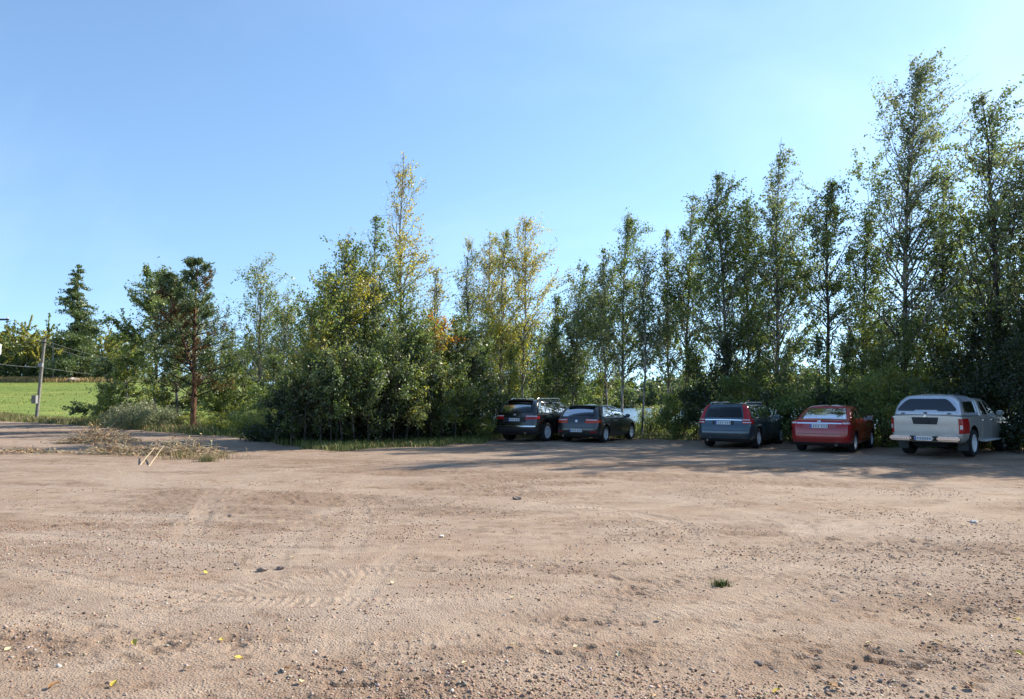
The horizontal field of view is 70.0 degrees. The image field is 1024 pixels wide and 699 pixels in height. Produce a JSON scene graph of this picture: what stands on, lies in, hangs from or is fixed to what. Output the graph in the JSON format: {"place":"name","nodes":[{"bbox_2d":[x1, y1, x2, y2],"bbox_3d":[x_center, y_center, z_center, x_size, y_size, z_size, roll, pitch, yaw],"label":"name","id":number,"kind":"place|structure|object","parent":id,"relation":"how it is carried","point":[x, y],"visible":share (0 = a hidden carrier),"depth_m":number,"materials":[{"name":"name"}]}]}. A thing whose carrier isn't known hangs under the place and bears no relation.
{"place":"outdoors","nodes":[
{"label":"outdoors","id":0,"kind":"place"},
{"bbox_2d":[0,382,277,418],"bbox_3d":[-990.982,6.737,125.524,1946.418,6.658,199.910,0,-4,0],"label":"field","id":1,"kind":"structure","parent":0,"point":[23,408],"depth_m":86.15,"materials":[{"name":"green plant"}]},
{"bbox_2d":[0,376,113,382],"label":"field edge grass","id":2,"kind":"structure","parent":1,"relation":"on","point":[15,379],"depth_m":136.85,"materials":[{"name":"plant"}]},
{"bbox_2d":[35,264,107,377],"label":"spruce tree","id":3,"kind":"object","parent":1,"relation":"on","point":[78,342],"visible":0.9,"depth_m":142.34,"materials":[{"name":"green plant"}]},
{"bbox_2d":[0,377,1022,448],"bbox_3d":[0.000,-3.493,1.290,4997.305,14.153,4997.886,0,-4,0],"label":"verge","id":4,"kind":"structure","parent":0,"point":[139,380],"depth_m":55.54,"materials":[{"name":"green plant"}]},
{"bbox_2d":[0,321,67,368],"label":"birch tree","id":5,"kind":"object","parent":4,"relation":"on","point":[23,332],"visible":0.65,"depth_m":149.80,"materials":[{"name":"green plant"}]},
{"bbox_2d":[0,312,68,368],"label":"birch tree","id":6,"kind":"object","parent":4,"relation":"on","point":[52,328],"visible":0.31,"depth_m":150.75,"materials":[{"name":"green plant"}]},
{"bbox_2d":[60,356,133,419],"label":"deciduous tree","id":7,"kind":"object","parent":4,"relation":"on","point":[108,367],"visible":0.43,"depth_m":49.41,"materials":[{"name":"green plant"}]},
{"bbox_2d":[0,411,215,434],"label":"roadside grass","id":8,"kind":"structure","parent":4,"relation":"on","point":[22,417],"depth_m":45.04,"materials":[{"name":"green plant"}]},
{"bbox_2d":[79,343,160,418],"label":"deciduous tree","id":9,"kind":"object","parent":4,"relation":"on","point":[111,391],"visible":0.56,"depth_m":46.41,"materials":[{"name":"green plant"}]},
{"bbox_2d":[98,398,186,429],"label":"mound bush","id":10,"kind":"object","parent":4,"relation":"on","point":[129,416],"visible":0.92,"depth_m":39.06,"materials":[{"name":"green plant"}]},
{"bbox_2d":[74,256,212,416],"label":"deciduous tree","id":11,"kind":"object","parent":4,"relation":"on","point":[132,337],"visible":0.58,"depth_m":45.34,"materials":[{"name":"green plant"}]},
{"bbox_2d":[142,345,226,422],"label":"young tree","id":12,"kind":"object","parent":4,"relation":"on","point":[163,395],"visible":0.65,"depth_m":43.52,"materials":[{"name":"green plant"}]},
{"bbox_2d":[133,256,265,426],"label":"pine tree","id":13,"kind":"object","parent":4,"relation":"on","point":[187,306],"visible":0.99,"depth_m":38.58,"materials":[{"name":"green plant"}]},
{"bbox_2d":[197,343,262,417],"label":"young tree","id":14,"kind":"object","parent":4,"relation":"on","point":[229,397],"visible":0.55,"depth_m":45.33,"materials":[{"name":"green plant"}]},
{"bbox_2d":[209,334,276,415],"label":"birch tree","id":15,"kind":"object","parent":4,"relation":"on","point":[242,369],"visible":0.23,"depth_m":47.02,"materials":[{"name":"green plant"}]},
{"bbox_2d":[205,252,306,402],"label":"birch tree","id":16,"kind":"object","parent":4,"relation":"on","point":[261,294],"visible":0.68,"depth_m":37.10,"materials":[{"name":"green plant"}]},
{"bbox_2d":[236,351,297,422],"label":"birch tree","id":17,"kind":"object","parent":4,"relation":"on","point":[261,393],"visible":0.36,"depth_m":34.63,"materials":[{"name":"green plant"}]},
{"bbox_2d":[226,289,327,380],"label":"birch tree","id":18,"kind":"object","parent":4,"relation":"on","point":[290,316],"visible":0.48,"depth_m":35.95,"materials":[{"name":"green plant"}]},
{"bbox_2d":[208,263,395,408],"bbox_3d":[-7.672,0.117,29.151,6.120,7.086,5.788,-2,-4,24],"label":"birch tree","id":19,"kind":"object","parent":4,"relation":"on","point":[325,315],"visible":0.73,"depth_m":27.89,"materials":[{"name":"green plant"}]},
{"bbox_2d":[311,358,352,440],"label":"sapling","id":20,"kind":"object","parent":4,"relation":"on","point":[324,405],"visible":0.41,"depth_m":25.56,"materials":[{"name":"green plant"}]},
{"bbox_2d":[317,340,371,441],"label":"sapling","id":21,"kind":"object","parent":4,"relation":"on","point":[347,354],"visible":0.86,"depth_m":25.48,"materials":[{"name":"green plant"}]},
{"bbox_2d":[297,227,392,406],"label":"birch tree","id":22,"kind":"object","parent":4,"relation":"on","point":[351,264],"visible":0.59,"depth_m":28.92,"materials":[{"name":"green plant"}]},
{"bbox_2d":[311,412,379,441],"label":"bush","id":23,"kind":"object","parent":4,"relation":"on","point":[337,437],"visible":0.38,"depth_m":26.71,"materials":[{"name":"green plant"}]},
{"bbox_2d":[332,356,388,442],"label":"sapling","id":24,"kind":"object","parent":4,"relation":"on","point":[351,395],"visible":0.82,"depth_m":25.58,"materials":[{"name":"green plant"}]},
{"bbox_2d":[329,215,421,439],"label":"birch tree","id":25,"kind":"object","parent":4,"relation":"on","point":[370,331],"visible":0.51,"depth_m":29.61,"materials":[{"name":"green plant"}]},
{"bbox_2d":[346,350,407,443],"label":"sapling","id":26,"kind":"object","parent":4,"relation":"on","point":[369,410],"visible":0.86,"depth_m":25.74,"materials":[{"name":"green plant"}]},
{"bbox_2d":[364,151,446,343],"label":"birch tree","id":27,"kind":"object","parent":4,"relation":"on","point":[401,195],"visible":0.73,"depth_m":31.25,"materials":[{"name":"green plant"}]},
{"bbox_2d":[394,356,437,438],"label":"sapling","id":28,"kind":"object","parent":4,"relation":"on","point":[415,368],"visible":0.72,"depth_m":26.68,"materials":[{"name":"green plant"}]},
{"bbox_2d":[367,295,475,435],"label":"birch tree","id":29,"kind":"object","parent":4,"relation":"on","point":[411,335],"visible":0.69,"depth_m":28.41,"materials":[{"name":"green plant"}]},
{"bbox_2d":[396,348,446,439],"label":"sapling","id":30,"kind":"object","parent":4,"relation":"on","point":[427,379],"visible":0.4,"depth_m":27.24,"materials":[{"name":"green plant"}]},
{"bbox_2d":[402,266,469,434],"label":"birch tree","id":31,"kind":"object","parent":4,"relation":"on","point":[436,290],"visible":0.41,"depth_m":32.10,"materials":[{"name":"green plant"}]},
{"bbox_2d":[406,355,467,438],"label":"sapling","id":32,"kind":"object","parent":4,"relation":"on","point":[442,413],"visible":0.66,"depth_m":27.53,"materials":[{"name":"green plant"}]},
{"bbox_2d":[423,310,468,435],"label":"aspen tree","id":33,"kind":"object","parent":4,"relation":"on","point":[440,333],"visible":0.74,"depth_m":28.89,"materials":[{"name":"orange plant"}]},
{"bbox_2d":[429,356,470,438],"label":"sapling","id":34,"kind":"object","parent":4,"relation":"on","point":[444,369],"visible":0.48,"depth_m":28.02,"materials":[{"name":"green plant"}]},
{"bbox_2d":[447,352,488,437],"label":"sapling","id":35,"kind":"object","parent":4,"relation":"on","point":[470,390],"visible":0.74,"depth_m":28.37,"materials":[{"name":"green plant"}]},
{"bbox_2d":[420,305,518,420],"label":"aspen tree","id":36,"kind":"object","parent":4,"relation":"on","point":[465,333],"visible":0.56,"depth_m":29.76,"materials":[{"name":"green plant"}]},
{"bbox_2d":[450,404,496,438],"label":"bush","id":37,"kind":"object","parent":4,"relation":"on","point":[488,427],"visible":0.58,"depth_m":29.33,"materials":[{"name":"green plant"}]},
{"bbox_2d":[438,233,517,387],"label":"birch tree","id":38,"kind":"object","parent":4,"relation":"on","point":[467,299],"visible":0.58,"depth_m":40.00,"materials":[{"name":"green plant"}]},
{"bbox_2d":[457,353,507,436],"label":"sapling","id":39,"kind":"object","parent":4,"relation":"on","point":[479,410],"visible":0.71,"depth_m":29.36,"materials":[{"name":"green plant"}]},
{"bbox_2d":[466,230,536,404],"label":"birch tree","id":40,"kind":"object","parent":4,"relation":"on","point":[487,265],"visible":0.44,"depth_m":40.50,"materials":[{"name":"green plant"}]},
{"bbox_2d":[493,341,525,403],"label":"sapling","id":41,"kind":"object","parent":4,"relation":"on","point":[512,354],"visible":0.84,"depth_m":35.38,"materials":[{"name":"green plant"}]},
{"bbox_2d":[463,228,562,393],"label":"birch tree","id":42,"kind":"object","parent":4,"relation":"on","point":[502,258],"visible":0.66,"depth_m":38.84,"materials":[{"name":"green plant"}]},
{"bbox_2d":[475,212,579,397],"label":"birch tree","id":43,"kind":"object","parent":4,"relation":"on","point":[525,255],"visible":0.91,"depth_m":38.32,"materials":[{"name":"green plant"}]},
{"bbox_2d":[513,328,609,403],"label":"young tree","id":44,"kind":"object","parent":4,"relation":"on","point":[540,361],"visible":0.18,"depth_m":43.33,"materials":[{"name":"green plant"}]},
{"bbox_2d":[531,293,597,406],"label":"birch tree","id":45,"kind":"object","parent":4,"relation":"on","point":[548,390],"visible":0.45,"depth_m":37.31,"materials":[{"name":"green plant"}]},
{"bbox_2d":[516,259,638,406],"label":"young tree","id":46,"kind":"object","parent":4,"relation":"on","point":[576,354],"visible":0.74,"depth_m":36.01,"materials":[{"name":"green plant"}]},
{"bbox_2d":[184,427,1023,451],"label":"verge grass","id":47,"kind":"structure","parent":4,"relation":"on","point":[344,445],"depth_m":26.84,"materials":[{"name":"green plant"}]},
{"bbox_2d":[561,245,646,404],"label":"birch tree","id":48,"kind":"object","parent":4,"relation":"on","point":[601,279],"visible":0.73,"depth_m":34.47,"materials":[{"name":"green plant"}]},
{"bbox_2d":[590,358,624,405],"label":"sapling","id":49,"kind":"object","parent":4,"relation":"on","point":[599,383],"visible":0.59,"depth_m":36.30,"materials":[{"name":"green plant"}]},
{"bbox_2d":[565,207,676,412],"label":"birch tree","id":50,"kind":"object","parent":4,"relation":"on","point":[630,232],"visible":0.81,"depth_m":33.60,"materials":[{"name":"green plant"}]},
{"bbox_2d":[608,244,684,433],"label":"birch tree","id":51,"kind":"object","parent":4,"relation":"on","point":[646,278],"visible":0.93,"depth_m":32.44,"materials":[{"name":"green plant"}]},
{"bbox_2d":[630,404,665,435],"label":"bush","id":52,"kind":"object","parent":4,"relation":"on","point":[649,423],"visible":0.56,"depth_m":33.20,"materials":[{"name":"green plant"}]},
{"bbox_2d":[635,228,716,432],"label":"birch tree","id":53,"kind":"object","parent":4,"relation":"on","point":[664,255],"visible":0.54,"depth_m":33.35,"materials":[{"name":"green plant"}]},
{"bbox_2d":[662,342,708,437],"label":"sapling","id":54,"kind":"object","parent":4,"relation":"on","point":[690,355],"visible":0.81,"depth_m":31.26,"materials":[{"name":"green plant"}]},
{"bbox_2d":[432,359,955,408],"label":"wood","id":55,"kind":"object","parent":4,"relation":"on","point":[655,391],"visible":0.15,"depth_m":230.18,"materials":[{"name":"green plant"}]},
{"bbox_2d":[625,191,767,434],"bbox_3d":[8.124,-1.673,33.138,6.073,11.205,5.058,-4,-5,43],"label":"birch tree","id":56,"kind":"object","parent":4,"relation":"on","point":[686,295],"visible":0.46,"depth_m":32.92,"materials":[{"name":"green plant"}]},
{"bbox_2d":[681,336,760,397],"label":"sapling","id":57,"kind":"object","parent":4,"relation":"on","point":[723,370],"visible":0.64,"depth_m":30.29,"materials":[{"name":"green plant"}]},
{"bbox_2d":[650,171,815,390],"bbox_3d":[9.228,-2.090,30.497,6.262,11.717,7.575,-4,-5,44],"label":"birch tree","id":58,"kind":"object","parent":4,"relation":"on","point":[712,220],"visible":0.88,"depth_m":30.85,"materials":[{"name":"green plant"}]},
{"bbox_2d":[681,200,815,401],"bbox_3d":[10.046,-1.438,32.001,4.652,10.618,5.924,2,-4,-28],"label":"birch tree","id":59,"kind":"object","parent":4,"relation":"on","point":[748,231],"visible":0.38,"depth_m":31.27,"materials":[{"name":"green plant"}]},
{"bbox_2d":[733,339,777,402],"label":"sapling","id":60,"kind":"object","parent":4,"relation":"on","point":[760,370],"visible":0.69,"depth_m":29.38,"materials":[{"name":"green plant"}]},
{"bbox_2d":[708,142,867,404],"bbox_3d":[11.553,-2.603,30.142,6.336,12.673,6.892,0,-4,0],"label":"birch tree","id":61,"kind":"object","parent":4,"relation":"on","point":[775,268],"visible":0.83,"depth_m":30.09,"materials":[{"name":"green plant"}]},
{"bbox_2d":[761,335,817,438],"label":"sapling","id":62,"kind":"object","parent":4,"relation":"on","point":[787,367],"visible":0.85,"depth_m":28.79,"materials":[{"name":"green plant"}]},
{"bbox_2d":[790,332,860,399],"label":"sapling","id":63,"kind":"object","parent":4,"relation":"on","point":[819,347],"visible":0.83,"depth_m":28.12,"materials":[{"name":"green plant"}]},
{"bbox_2d":[772,167,892,389],"bbox_3d":[12.734,-1.701,28.707,4.558,10.740,5.382,0,-4,0],"label":"deciduous tree","id":64,"kind":"object","parent":4,"relation":"on","point":[826,240],"visible":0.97,"depth_m":28.65,"materials":[{"name":"green plant"}]},
{"bbox_2d":[830,328,876,403],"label":"sapling","id":65,"kind":"object","parent":4,"relation":"on","point":[846,355],"visible":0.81,"depth_m":27.58,"materials":[{"name":"green plant"}]},
{"bbox_2d":[813,199,938,387],"bbox_3d":[14.261,-1.214,28.943,4.684,9.795,6.098,-2,-5,33],"label":"birch tree","id":66,"kind":"object","parent":4,"relation":"on","point":[862,320],"visible":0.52,"depth_m":28.88,"materials":[{"name":"green plant"}]},
{"bbox_2d":[848,325,918,442],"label":"sapling","id":67,"kind":"object","parent":4,"relation":"on","point":[881,352],"visible":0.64,"depth_m":26.89,"materials":[{"name":"green plant"}]},
{"bbox_2d":[860,316,932,393],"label":"sapling","id":68,"kind":"object","parent":4,"relation":"on","point":[907,328],"visible":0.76,"depth_m":26.44,"materials":[{"name":"green plant"}]},
{"bbox_2d":[799,47,1023,395],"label":"birch tree","id":69,"kind":"object","parent":4,"relation":"on","point":[911,144],"visible":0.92,"depth_m":27.59,"materials":[{"name":"green plant"}]},
{"bbox_2d":[876,374,950,447],"bbox_3d":[14.330,2.150,25.617,2.501,2.620,2.259,1,-4,-20],"label":"bush","id":70,"kind":"object","parent":4,"relation":"on","point":[907,388],"visible":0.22,"depth_m":25.56,"materials":[{"name":"green plant"}]},
{"bbox_2d":[908,317,971,389],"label":"sapling","id":71,"kind":"object","parent":4,"relation":"on","point":[931,347],"visible":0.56,"depth_m":26.30,"materials":[{"name":"green plant"}]},
{"bbox_2d":[920,353,989,406],"bbox_3d":[15.156,1.762,25.370,2.437,3.349,2.369,-2,-4,26],"label":"bush","id":72,"kind":"object","parent":4,"relation":"on","point":[946,368],"visible":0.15,"depth_m":25.14,"materials":[{"name":"green plant"}]},
{"bbox_2d":[890,170,1020,385],"bbox_3d":[17.509,-1.765,28.476,4.943,10.824,5.272,2,-4,-30],"label":"birch tree","id":73,"kind":"object","parent":4,"relation":"on","point":[944,258],"visible":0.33,"depth_m":28.37,"materials":[{"name":"green plant"}]},
{"bbox_2d":[897,141,1023,366],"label":"birch tree","id":74,"kind":"object","parent":4,"relation":"on","point":[1013,236],"visible":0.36,"depth_m":25.91,"materials":[{"name":"green plant"}]},
{"bbox_2d":[907,74,1023,415],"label":"deciduous tree","id":75,"kind":"object","parent":4,"relation":"on","point":[991,214],"visible":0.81,"depth_m":25.61,"materials":[{"name":"green plant"}]},
{"bbox_2d":[929,309,1006,386],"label":"sapling","id":76,"kind":"object","parent":4,"relation":"on","point":[966,356],"visible":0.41,"depth_m":25.70,"materials":[{"name":"green plant"}]},
{"bbox_2d":[0,421,1023,698],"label":"ground","id":77,"kind":"structure","parent":0,"point":[644,479],"depth_m":7.21,"materials":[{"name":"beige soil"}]},
{"bbox_2d":[40,422,147,443],"bbox_3d":[-16.137,3.149,28.038,3.866,0.922,2.206,1,-4,-11],"label":"brush pile","id":78,"kind":"object","parent":77,"relation":"on","point":[92,438],"visible":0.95,"depth_m":27.86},
{"bbox_2d":[66,436,151,454],"bbox_3d":[-12.079,2.917,22.441,2.895,0.564,1.627,0,-4,0],"label":"brush pile","id":79,"kind":"object","parent":77,"relation":"on","point":[91,450],"visible":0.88,"depth_m":22.14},
{"bbox_2d":[119,429,238,456],"bbox_3d":[-10.340,2.806,22.243,3.884,0.805,2.180,0,-4,0],"label":"brush pile","id":80,"kind":"object","parent":77,"relation":"on","point":[172,448],"visible":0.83,"depth_m":22.18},
{"bbox_2d":[235,421,296,441],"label":"bush","id":81,"kind":"object","parent":77,"relation":"on","point":[256,432],"visible":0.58,"depth_m":28.12,"materials":[{"name":"green plant"}]},
{"bbox_2d":[253,387,297,443],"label":"sapling","id":82,"kind":"object","parent":77,"relation":"on","point":[279,416],"visible":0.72,"depth_m":26.71,"materials":[{"name":"green plant"}]},
{"bbox_2d":[276,365,322,445],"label":"sapling","id":83,"kind":"object","parent":77,"relation":"on","point":[289,375],"visible":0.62,"depth_m":26.20,"materials":[{"name":"green plant"}]},
{"bbox_2d":[268,362,339,440],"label":"sapling","id":84,"kind":"object","parent":77,"relation":"on","point":[304,408],"visible":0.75,"depth_m":26.01,"materials":[{"name":"green plant"}]},
{"bbox_2d":[298,348,358,441],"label":"sapling","id":85,"kind":"object","parent":77,"relation":"on","point":[321,377],"visible":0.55,"depth_m":25.66,"materials":[{"name":"green plant"}]},
{"bbox_2d":[361,363,422,440],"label":"sapling","id":86,"kind":"object","parent":77,"relation":"on","point":[388,408],"visible":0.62,"depth_m":26.15,"materials":[{"name":"green plant"}]},
{"bbox_2d":[368,349,426,439],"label":"sapling","id":87,"kind":"object","parent":77,"relation":"on","point":[401,394],"visible":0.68,"depth_m":26.36,"materials":[{"name":"green plant"}]},
{"bbox_2d":[496,398,581,440],"bbox_3d":[1.286,2.828,29.957,2.160,1.690,4.660,-2,-5,33],"label":"parked car","id":88,"kind":"object","parent":77,"relation":"on","point":[539,417],"visible":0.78,"depth_m":28.27,"materials":[{"name":"black paint"}]},
{"bbox_2d":[558,404,635,441],"bbox_3d":[3.485,2.864,29.445,2.060,1.570,4.330,-2,-4,31],"label":"parked car","id":89,"kind":"object","parent":77,"relation":"on","point":[602,423],"visible":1,"depth_m":27.95,"materials":[{"name":"grey paint"}]},
{"bbox_2d":[653,391,698,438],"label":"bush","id":90,"kind":"object","parent":77,"relation":"on","point":[673,407],"visible":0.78,"depth_m":30.67,"materials":[{"name":"green plant"}]},
{"bbox_2d":[674,372,736,439],"bbox_3d":[7.951,2.331,29.915,2.332,2.811,2.677,-3,-5,35],"label":"bush","id":91,"kind":"object","parent":77,"relation":"on","point":[692,414],"visible":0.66,"depth_m":29.53,"materials":[{"name":"green plant"}]},
{"bbox_2d":[713,372,764,404],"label":"bush","id":92,"kind":"object","parent":77,"relation":"on","point":[733,384],"visible":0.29,"depth_m":29.09,"materials":[{"name":"green plant"}]},
{"bbox_2d":[699,402,784,447],"bbox_3d":[8.449,2.683,26.602,2.120,1.560,4.890,-3,-5,35],"label":"parked car","id":93,"kind":"object","parent":77,"relation":"on","point":[754,424],"visible":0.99,"depth_m":24.91,"materials":[{"name":"blue paint"}]},
{"bbox_2d":[739,380,798,442],"bbox_3d":[9.879,2.413,28.337,2.516,2.455,2.131,1,-4,-17],"label":"bush","id":94,"kind":"object","parent":77,"relation":"on","point":[767,396],"visible":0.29,"depth_m":28.07,"materials":[{"name":"green plant"}]},
{"bbox_2d":[765,382,822,441],"bbox_3d":[10.778,2.408,27.615,2.074,2.378,2.304,-4,-5,43],"label":"bush","id":95,"kind":"object","parent":77,"relation":"on","point":[780,408],"visible":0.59,"depth_m":27.38,"materials":[{"name":"green plant"}]},
{"bbox_2d":[792,405,874,451],"bbox_3d":[10.830,2.589,24.490,2.040,1.480,4.650,-3,-5,36],"label":"parked car","id":96,"kind":"object","parent":77,"relation":"on","point":[851,428],"visible":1,"depth_m":23.00,"materials":[{"name":"red paint"}]},
{"bbox_2d":[818,383,889,446],"bbox_3d":[12.533,2.364,26.585,2.478,2.349,2.117,1,-4,-17],"label":"bush","id":97,"kind":"object","parent":77,"relation":"on","point":[853,404],"visible":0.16,"depth_m":26.27,"materials":[{"name":"green plant"}]},
{"bbox_2d":[848,361,918,446],"bbox_3d":[13.255,1.958,25.970,2.440,3.059,1.959,-1,-4,19],"label":"bush","id":98,"kind":"object","parent":77,"relation":"on","point":[884,434],"visible":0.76,"depth_m":25.73,"materials":[{"name":"green plant"}]},
{"bbox_2d":[890,394,1007,456],"bbox_3d":[13.758,2.642,22.349,5.366,2.564,2.680,4,-5,-43],"label":"parked pickup","id":99,"kind":"object","parent":77,"relation":"on","point":[966,425],"visible":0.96,"depth_m":21.03,"materials":[{"name":"silver metal"}]},
{"bbox_2d":[938,358,1016,448],"bbox_3d":[15.665,1.815,24.662,2.630,3.121,2.314,0,-4,0],"label":"bush","id":100,"kind":"object","parent":77,"relation":"on","point":[957,390],"visible":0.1,"depth_m":24.39,"materials":[{"name":"green plant"}]},
{"bbox_2d":[958,302,1021,369],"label":"sapling","id":101,"kind":"object","parent":77,"relation":"on","point":[1000,332],"visible":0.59,"depth_m":24.89,"materials":[{"name":"green plant"}]},
{"bbox_2d":[959,355,1023,450],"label":"bush","id":102,"kind":"object","parent":77,"relation":"on","point":[983,383],"visible":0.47,"depth_m":23.23,"materials":[{"name":"green plant"}]},
{"bbox_2d":[981,329,1023,452],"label":"bush","id":103,"kind":"object","parent":77,"relation":"on","point":[1014,392],"visible":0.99,"depth_m":22.46,"materials":[{"name":"green plant"}]},
{"bbox_2d":[0,0,1023,388],"label":"sky","id":104,"kind":"structure","parent":0,"point":[226,133],"materials":[{"name":"blue"}]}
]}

